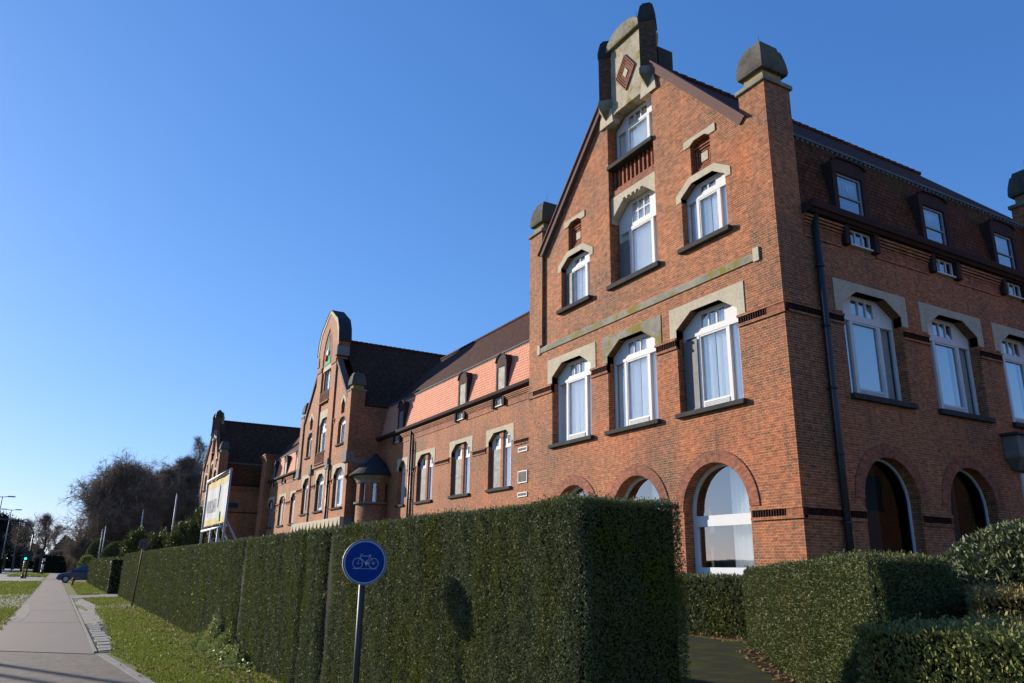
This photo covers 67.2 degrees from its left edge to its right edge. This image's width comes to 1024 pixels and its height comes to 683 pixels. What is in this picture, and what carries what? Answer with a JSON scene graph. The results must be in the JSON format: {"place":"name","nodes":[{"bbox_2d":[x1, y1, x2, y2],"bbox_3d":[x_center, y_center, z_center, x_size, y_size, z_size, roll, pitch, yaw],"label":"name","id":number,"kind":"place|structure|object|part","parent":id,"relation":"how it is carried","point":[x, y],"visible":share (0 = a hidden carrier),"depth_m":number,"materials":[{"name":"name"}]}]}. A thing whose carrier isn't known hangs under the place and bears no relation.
{"place":"outdoors","nodes":[
{"label":"outdoors","id":0,"kind":"place"},
{"bbox_2d":[0,568,43,580],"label":"road","id":1,"kind":"structure","parent":0,"point":[3,577],"depth_m":85.25,"materials":[{"name":"grey asphalt"}]},
{"bbox_2d":[1,509,21,558],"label":"street lamp","id":2,"kind":"object","parent":1,"relation":"on","point":[7,531],"visible":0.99,"depth_m":125.27,"materials":[{"name":"metal"}]},
{"bbox_2d":[0,518,33,577],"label":"traffic light","id":3,"kind":"object","parent":1,"relation":"on","point":[28,555],"visible":0.93,"depth_m":85.58,"materials":[{"name":"yellow paint"}]},
{"bbox_2d":[10,519,25,570],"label":"street lamp","id":4,"kind":"object","parent":1,"relation":"on","point":[14,551],"visible":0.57,"depth_m":152.93,"materials":[{"name":"metal"}]},
{"bbox_2d":[0,573,93,653],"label":"bike path","id":5,"kind":"structure","parent":0,"point":[40,627],"depth_m":20.13,"materials":[{"name":"grey concrete"}]},
{"bbox_2d":[9,603,30,620],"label":"sandy soil","id":6,"kind":"structure","parent":5,"relation":"on","point":[22,612],"depth_m":25.57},
{"bbox_2d":[0,590,89,653],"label":"path joints","id":7,"kind":"object","parent":5,"relation":"on","point":[62,622],"visible":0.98,"depth_m":14.59,"materials":[{"name":"black concrete"}]},
{"bbox_2d":[0,651,140,682],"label":"pavement","id":8,"kind":"structure","parent":0,"point":[27,667],"depth_m":12.25,"materials":[{"name":"grey concrete"}]},
{"bbox_2d":[69,594,117,598],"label":"driveway","id":9,"kind":"structure","parent":0,"point":[94,596],"depth_m":40.77,"materials":[{"name":"grey concrete"}]},
{"bbox_2d":[0,569,746,682],"bbox_3d":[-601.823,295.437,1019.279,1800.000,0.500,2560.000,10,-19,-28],"label":"ground","id":10,"kind":"structure","parent":0,"point":[69,589],"depth_m":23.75,"materials":[{"name":"green plant"}]},
{"bbox_2d":[0,558,4,572],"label":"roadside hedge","id":11,"kind":"object","parent":10,"relation":"on","point":[1,563],"visible":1,"depth_m":121.87,"materials":[{"name":"green plant"}]},
{"bbox_2d":[0,512,9,540],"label":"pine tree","id":12,"kind":"object","parent":10,"relation":"on","point":[1,532],"visible":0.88,"depth_m":166.76,"materials":[{"name":"green plant"}]},
{"bbox_2d":[0,511,17,548],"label":"tree","id":13,"kind":"object","parent":10,"relation":"on","point":[3,525],"visible":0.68,"depth_m":171.35,"materials":[{"name":"green plant"}]},
{"bbox_2d":[0,603,19,607],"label":"sandy soil","id":14,"kind":"structure","parent":10,"relation":"on","point":[10,606],"depth_m":30.33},
{"bbox_2d":[0,516,27,569],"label":"tree","id":15,"kind":"object","parent":10,"relation":"on","point":[10,547],"visible":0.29,"depth_m":181.23,"materials":[{"name":"green plant"}]},
{"bbox_2d":[0,594,30,603],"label":"sandy soil","id":16,"kind":"structure","parent":10,"relation":"on","point":[21,596],"depth_m":36.25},
{"bbox_2d":[1,526,34,569],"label":"pine tree","id":17,"kind":"object","parent":10,"relation":"on","point":[10,553],"visible":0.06,"depth_m":189.76,"materials":[{"name":"green plant"}]},
{"bbox_2d":[2,518,50,571],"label":"bare tree","id":18,"kind":"object","parent":10,"relation":"on","point":[28,532],"visible":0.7,"depth_m":152.19,"materials":[{"name":"brown plant"}]},
{"bbox_2d":[40,558,45,573],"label":"marker post","id":19,"kind":"object","parent":10,"relation":"on","point":[42,566],"visible":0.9,"depth_m":107.68,"materials":[{"name":"black paint"}]},
{"bbox_2d":[0,534,85,568],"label":"distant wood","id":20,"kind":"object","parent":10,"relation":"on","point":[8,563],"visible":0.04,"depth_m":234.69,"materials":[{"name":"green plant"}]},
{"bbox_2d":[18,512,73,572],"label":"bare tree","id":21,"kind":"object","parent":10,"relation":"on","point":[46,522],"visible":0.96,"depth_m":118.72,"materials":[{"name":"brown plant"}]},
{"bbox_2d":[32,554,73,572],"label":"roadside hedge","id":22,"kind":"object","parent":10,"relation":"on","point":[54,563],"visible":0.56,"depth_m":138.68,"materials":[{"name":"green plant"}]},
{"bbox_2d":[39,523,69,555],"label":"bare tree","id":23,"kind":"object","parent":10,"relation":"on","point":[60,532],"visible":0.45,"depth_m":167.44,"materials":[{"name":"brown plant"}]},
{"bbox_2d":[56,566,88,582],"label":"parked car","id":24,"kind":"object","parent":10,"relation":"on","point":[79,573],"visible":0.59,"depth_m":68.65,"materials":[{"name":"blue paint"}]},
{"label":"window","id":25,"kind":"part","parent":24,"relation":"part of","materials":[{"name":"blue glass"}]},
{"bbox_2d":[62,536,92,571],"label":"bare tree","id":26,"kind":"object","parent":10,"relation":"on","point":[77,552],"visible":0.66,"depth_m":94.42,"materials":[{"name":"brown plant"}]},
{"bbox_2d":[70,596,96,652],"bbox_3d":[-15.452,9.576,27.350,0.062,0.026,30.380,10,-19,-28],"label":"path edging","id":27,"kind":"object","parent":10,"relation":"on","point":[87,635],"visible":0.99,"depth_m":19.32,"materials":[{"name":"concrete"}]},
{"bbox_2d":[74,599,95,610],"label":"sandy soil","id":28,"kind":"structure","parent":10,"relation":"on","point":[82,602],"depth_m":32.67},
{"bbox_2d":[76,555,94,567],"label":"yellow shrub","id":29,"kind":"object","parent":10,"relation":"on","point":[85,561],"visible":0.61,"depth_m":77.83,"materials":[{"name":"plant"}]},
{"bbox_2d":[78,608,102,624],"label":"sandy soil","id":30,"kind":"structure","parent":10,"relation":"on","point":[89,617],"depth_m":24.67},
{"bbox_2d":[84,538,110,565],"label":"topiary dome","id":31,"kind":"structure","parent":10,"relation":"on","point":[92,550],"depth_m":82.55,"materials":[{"name":"green plant"}]},
{"bbox_2d":[85,624,115,652],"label":"gutter soil","id":32,"kind":"structure","parent":10,"relation":"on","point":[93,638],"depth_m":17.90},
{"bbox_2d":[87,624,114,650],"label":"gutter stones","id":33,"kind":"object","parent":10,"relation":"on","point":[102,639],"visible":0.78,"depth_m":17.52,"materials":[{"name":"grey stone"}]},
{"bbox_2d":[86,556,123,593],"bbox_3d":[-29.792,16.885,56.123,1.408,2.281,28.970,10,-19,-28],"label":"yew hedge","id":34,"kind":"object","parent":10,"relation":"on","point":[104,573],"visible":0.94,"depth_m":45.50,"materials":[{"name":"green plant"}]},
{"bbox_2d":[84,606,133,607],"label":"sandy soil","id":35,"kind":"structure","parent":10,"relation":"on","point":[101,606],"depth_m":30.45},
{"bbox_2d":[131,539,148,606],"bbox_3d":[-15.037,9.332,31.077,0.340,2.631,0.094,10,-19,-28],"label":"hydrant marker post","id":36,"kind":"object","parent":35,"relation":"on","point":[143,543],"visible":0.97,"depth_m":31.28,"materials":[{"name":"grey metal"}]},
{"bbox_2d":[98,541,123,557],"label":"topiary dome","id":37,"kind":"structure","parent":10,"relation":"on","point":[113,547],"depth_m":71.97,"materials":[{"name":"green plant"}]},
{"bbox_2d":[55,448,173,564],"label":"bare tree","id":38,"kind":"object","parent":10,"relation":"on","point":[117,493],"visible":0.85,"depth_m":102.18,"materials":[{"name":"brown plant"}]},
{"bbox_2d":[97,653,154,682],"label":"kerb","id":39,"kind":"structure","parent":10,"relation":"on","point":[129,671],"depth_m":12.24,"materials":[{"name":"concrete"}]},
{"bbox_2d":[82,464,169,536],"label":"bare tree","id":40,"kind":"object","parent":10,"relation":"on","point":[163,509],"visible":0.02,"depth_m":108.25,"materials":[{"name":"brown plant"}]},
{"bbox_2d":[117,526,147,557],"bbox_3d":[-28.220,15.788,57.818,2.724,4.272,3.395,10,-19,-28],"label":"rhododendron","id":41,"kind":"object","parent":10,"relation":"on","point":[131,544],"visible":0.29,"depth_m":57.33,"materials":[{"name":"green plant"}]},
{"bbox_2d":[137,528,174,551],"bbox_3d":[-25.218,15.185,54.876,3.320,3.970,3.521,10,-19,-28],"label":"rhododendron","id":42,"kind":"object","parent":10,"relation":"on","point":[155,541],"visible":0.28,"depth_m":54.55,"materials":[{"name":"green plant"}]},
{"bbox_2d":[171,494,177,534],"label":"flagpole","id":43,"kind":"object","parent":10,"relation":"on","point":[174,512],"visible":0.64,"depth_m":72.04,"materials":[{"name":"white metal"}]},
{"bbox_2d":[154,461,199,548],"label":"bare tree","id":44,"kind":"object","parent":10,"relation":"on","point":[172,479],"visible":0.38,"depth_m":115.03,"materials":[{"name":"brown plant"}]},
{"bbox_2d":[155,454,202,533],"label":"bare tree","id":45,"kind":"object","parent":10,"relation":"on","point":[188,464],"visible":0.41,"depth_m":119.18,"materials":[{"name":"brown plant"}]},
{"bbox_2d":[162,515,200,547],"bbox_3d":[-22.673,14.178,53.118,3.228,4.412,3.176,10,-19,-28],"label":"rhododendron","id":46,"kind":"object","parent":10,"relation":"on","point":[176,538],"visible":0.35,"depth_m":52.68,"materials":[{"name":"green plant"}]},
{"bbox_2d":[168,435,208,494],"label":"bare tree","id":47,"kind":"object","parent":10,"relation":"on","point":[201,446],"visible":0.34,"depth_m":125.13,"materials":[{"name":"brown plant"}]},
{"bbox_2d":[102,605,280,682],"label":"fallen leaves","id":48,"kind":"object","parent":10,"relation":"on","point":[246,675],"visible":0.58,"depth_m":14.11,"materials":[{"name":"brown plant"}]},
{"bbox_2d":[181,507,229,545],"bbox_3d":[-21.085,13.578,53.016,3.413,5.519,3.301,-13,-21,38],"label":"rhododendron","id":49,"kind":"object","parent":10,"relation":"on","point":[195,528],"visible":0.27,"depth_m":52.50,"materials":[{"name":"green plant"}]},
{"bbox_2d":[177,608,258,678],"bbox_3d":[-5.903,5.683,15.040,0.576,0.863,8.149,10,-19,-28],"label":"ivy clump","id":50,"kind":"object","parent":10,"relation":"on","point":[215,645],"visible":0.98,"depth_m":14.08,"materials":[{"name":"green plant"}]},
{"bbox_2d":[199,468,236,543],"bbox_3d":[-16.639,11.236,45.685,2.317,6.454,8.000,10,-19,-28],"label":"banner frame","id":51,"kind":"object","parent":10,"relation":"on","point":[216,503],"visible":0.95,"depth_m":45.00,"materials":[{"name":"white metal"}]},
{"bbox_2d":[342,539,386,682],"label":"bicycle sign","id":52,"kind":"object","parent":10,"relation":"on","point":[364,562],"visible":1,"depth_m":7.29,"materials":[{"name":"blue metal"}]},
{"bbox_2d":[118,490,691,682],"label":"yew hedge","id":53,"kind":"object","parent":10,"relation":"on","point":[571,588],"visible":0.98,"depth_m":6.70,"materials":[{"name":"green plant"}]},
{"bbox_2d":[198,2,1023,579],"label":"brick building","id":54,"kind":"structure","parent":10,"relation":"on","point":[756,324],"depth_m":22.00,"materials":[{"name":"brick"}]},
{"bbox_2d":[268,502,271,526],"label":"window","id":55,"kind":"structure","parent":54,"relation":"in","point":[271,502],"depth_m":82.78,"materials":[{"name":"glass"}]},
{"bbox_2d":[279,499,282,524],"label":"window","id":56,"kind":"structure","parent":54,"relation":"in","point":[281,508],"depth_m":78.69,"materials":[{"name":"white plastic"}]},
{"bbox_2d":[290,495,294,522],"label":"window","id":57,"kind":"structure","parent":54,"relation":"in","point":[292,512],"depth_m":74.79,"materials":[{"name":"white plastic"}]},
{"bbox_2d":[298,479,308,515],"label":"window","id":58,"kind":"structure","parent":54,"relation":"in","point":[306,487],"depth_m":62.81,"materials":[{"name":"clear glass"}]},
{"bbox_2d":[304,434,311,459],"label":"window","id":59,"kind":"structure","parent":54,"relation":"in","point":[310,442],"depth_m":63.95,"materials":[{"name":"white plastic"}]},
{"bbox_2d":[312,474,323,513],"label":"window","id":60,"kind":"structure","parent":54,"relation":"in","point":[321,482],"depth_m":59.41,"materials":[{"name":"glass"}]},
{"bbox_2d":[316,418,326,455],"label":"window","id":61,"kind":"structure","parent":54,"relation":"in","point":[322,442],"depth_m":60.86,"materials":[{"name":"white plastic"}]},
{"bbox_2d":[321,370,330,393],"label":"window","id":62,"kind":"structure","parent":54,"relation":"in","point":[327,385],"depth_m":62.21,"materials":[{"name":"white glass"}]},
{"bbox_2d":[329,468,342,509],"bbox_3d":[-12.414,10.516,55.147,0.420,2.955,2.600,10,-19,-28],"label":"window","id":63,"kind":"structure","parent":54,"relation":"in","point":[339,478],"depth_m":55.52,"materials":[{"name":"glass"}]},
{"bbox_2d":[335,417,345,446],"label":"window","id":64,"kind":"structure","parent":54,"relation":"in","point":[342,428],"depth_m":56.77,"materials":[{"name":"white glass"}]},
{"bbox_2d":[392,434,401,443],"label":"eave window","id":65,"kind":"structure","parent":54,"relation":"in","point":[395,438],"depth_m":52.58,"materials":[{"name":"white plastic"}]},
{"bbox_2d":[395,463,405,506],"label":"window","id":66,"kind":"structure","parent":54,"relation":"in","point":[404,470],"depth_m":51.24,"materials":[{"name":"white glass"}]},
{"bbox_2d":[419,456,431,500],"bbox_3d":[-5.309,8.630,48.368,0.680,2.900,1.090,10,-19,-28],"label":"window","id":67,"kind":"structure","parent":54,"relation":"in","point":[422,480],"depth_m":48.27,"materials":[{"name":"white glass"}]},
{"bbox_2d":[428,454,432,499],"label":"window","id":68,"kind":"structure","parent":54,"relation":"in","point":[431,458],"depth_m":47.51,"materials":[{"name":"white plastic"}]},
{"bbox_2d":[454,409,465,422],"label":"eave window","id":69,"kind":"structure","parent":54,"relation":"in","point":[456,415],"depth_m":44.39,"materials":[{"name":"white plastic"}]},
{"bbox_2d":[453,446,467,494],"bbox_3d":[-2.818,7.412,44.147,0.680,2.900,1.090,10,-19,-28],"label":"window","id":70,"kind":"structure","parent":54,"relation":"in","point":[458,454],"depth_m":44.03,"materials":[{"name":"white glass"}]},
{"bbox_2d":[464,444,469,492],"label":"window","id":71,"kind":"structure","parent":54,"relation":"in","point":[467,451],"depth_m":43.24,"materials":[{"name":"white"}]},
{"bbox_2d":[491,394,505,408],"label":"eave window","id":72,"kind":"structure","parent":54,"relation":"in","point":[493,401],"depth_m":40.52,"materials":[{"name":"white plastic"}]},
{"bbox_2d":[491,434,506,488],"bbox_3d":[-0.549,6.303,40.302,0.680,2.900,1.090,10,-19,-28],"label":"window","id":73,"kind":"structure","parent":54,"relation":"in","point":[496,444],"depth_m":40.18,"materials":[{"name":"glass"}]},
{"bbox_2d":[504,432,510,486],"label":"window","id":74,"kind":"structure","parent":54,"relation":"in","point":[507,436],"depth_m":39.39,"materials":[{"name":"white plastic"}]},
{"bbox_2d":[548,358,593,448],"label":"window","id":75,"kind":"structure","parent":54,"relation":"in","point":[574,383],"depth_m":25.88,"materials":[{"name":"white plastic"}]},
{"bbox_2d":[556,251,591,314],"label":"window","id":76,"kind":"structure","parent":54,"relation":"in","point":[577,273],"depth_m":26.94,"materials":[{"name":"white glass"}]},
{"bbox_2d":[569,486,586,496],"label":"window","id":77,"kind":"structure","parent":54,"relation":"in","point":[578,489],"depth_m":25.64,"materials":[{"name":"white plastic"}]},
{"bbox_2d":[606,99,652,172],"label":"window","id":78,"kind":"structure","parent":54,"relation":"in","point":[635,133],"depth_m":25.48,"materials":[{"name":"glass"}]},
{"bbox_2d":[604,333,660,435],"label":"window","id":79,"kind":"structure","parent":54,"relation":"in","point":[635,366],"depth_m":23.15,"materials":[{"name":"white plastic"}]},
{"bbox_2d":[606,189,660,290],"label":"window","id":80,"kind":"structure","parent":54,"relation":"in","point":[638,223],"depth_m":24.50,"materials":[{"name":"white glass"}]},
{"bbox_2d":[624,477,658,508],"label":"window","id":81,"kind":"structure","parent":54,"relation":"in","point":[643,485],"depth_m":22.84,"materials":[{"name":"glass"}]},
{"bbox_2d":[677,173,732,254],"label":"window","id":82,"kind":"structure","parent":54,"relation":"in","point":[709,221],"depth_m":21.59,"materials":[{"name":"white glass"}]},
{"bbox_2d":[675,302,746,418],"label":"window","id":83,"kind":"structure","parent":54,"relation":"in","point":[712,354],"depth_m":20.45,"materials":[{"name":"white glass"}]},
{"bbox_2d":[693,463,753,579],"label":"window","id":84,"kind":"structure","parent":54,"relation":"in","point":[728,520],"depth_m":19.74,"materials":[{"name":"white glass"}]},
{"bbox_2d":[841,224,880,255],"bbox_3d":[9.044,-2.616,20.414,1.360,0.540,0.600,10,-19,-28],"label":"eave window","id":85,"kind":"structure","parent":54,"relation":"in","point":[872,240],"depth_m":20.33,"materials":[{"name":"white plastic"}]},
{"bbox_2d":[842,296,918,409],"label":"window","id":86,"kind":"structure","parent":54,"relation":"in","point":[865,327],"depth_m":19.95,"materials":[{"name":"glass"}]},
{"bbox_2d":[865,459,916,557],"bbox_3d":[8.970,4.423,18.544,2.100,3.180,0.080,10,-19,-28],"label":"window","id":87,"kind":"structure","parent":54,"relation":"in","point":[887,502],"depth_m":18.78,"materials":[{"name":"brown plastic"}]},
{"bbox_2d":[928,253,962,281],"bbox_3d":[12.315,-2.107,21.965,1.360,0.540,0.210,10,-19,-28],"label":"eave window","id":88,"kind":"structure","parent":54,"relation":"in","point":[955,271],"depth_m":22.04,"materials":[{"name":"white plastic"}]},
{"bbox_2d":[928,319,995,422],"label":"window","id":89,"kind":"structure","parent":54,"relation":"in","point":[956,341],"depth_m":21.62,"materials":[{"name":"glass"}]},
{"bbox_2d":[950,470,989,573],"bbox_3d":[11.858,4.928,20.102,2.100,3.180,0.080,10,-19,-28],"label":"window","id":90,"kind":"structure","parent":54,"relation":"in","point":[968,506],"depth_m":20.42,"materials":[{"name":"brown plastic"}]},
{"bbox_2d":[999,277,1023,301],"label":"eave window","id":91,"kind":"structure","parent":54,"relation":"in","point":[1004,288],"depth_m":23.61,"materials":[{"name":"white plastic"}]},
{"bbox_2d":[1000,338,1023,428],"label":"window","id":92,"kind":"structure","parent":54,"relation":"in","point":[1012,355],"depth_m":23.16,"materials":[{"name":"white glass"}]},
{"bbox_2d":[1020,473,1023,496],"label":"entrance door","id":93,"kind":"structure","parent":54,"relation":"in","point":[1021,474],"depth_m":21.34,"materials":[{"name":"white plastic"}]},
{"bbox_2d":[676,571,748,638],"bbox_3d":[3.647,5.154,15.162,1.111,1.252,5.022,10,-19,-28],"label":"yew hedge","id":94,"kind":"object","parent":10,"relation":"on","point":[715,606],"visible":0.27,"depth_m":14.18,"materials":[{"name":"green plant"}]},
{"bbox_2d":[678,635,793,682],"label":"footpath","id":95,"kind":"structure","parent":10,"relation":"on","point":[715,661],"depth_m":9.82,"materials":[{"name":"grey concrete"}]},
{"bbox_2d":[683,631,798,682],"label":"fallen leaves","id":96,"kind":"object","parent":95,"relation":"on","point":[773,670],"visible":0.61,"depth_m":10.17,"materials":[{"name":"brown plant"}]},
{"bbox_2d":[741,545,965,682],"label":"yew hedge","id":97,"kind":"object","parent":10,"relation":"on","point":[803,617],"visible":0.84,"depth_m":6.58,"materials":[{"name":"green plant"}]},
{"bbox_2d":[851,610,1023,682],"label":"privet hedge","id":98,"kind":"object","parent":10,"relation":"on","point":[982,649],"visible":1,"depth_m":4.04,"materials":[{"name":"green plant"}]},
{"bbox_2d":[942,516,1023,619],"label":"laurel bush","id":99,"kind":"object","parent":10,"relation":"on","point":[992,553],"visible":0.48,"depth_m":6.92,"materials":[{"name":"green plant"}]},
{"bbox_2d":[956,577,1023,619],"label":"box hedge","id":100,"kind":"object","parent":10,"relation":"on","point":[980,598],"visible":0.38,"depth_m":5.15,"materials":[{"name":"green plant"}]},
{"bbox_2d":[0,0,1023,558],"label":"sky","id":101,"kind":"structure","parent":0,"point":[190,190],"materials":[{"name":"blue"}]}
]}

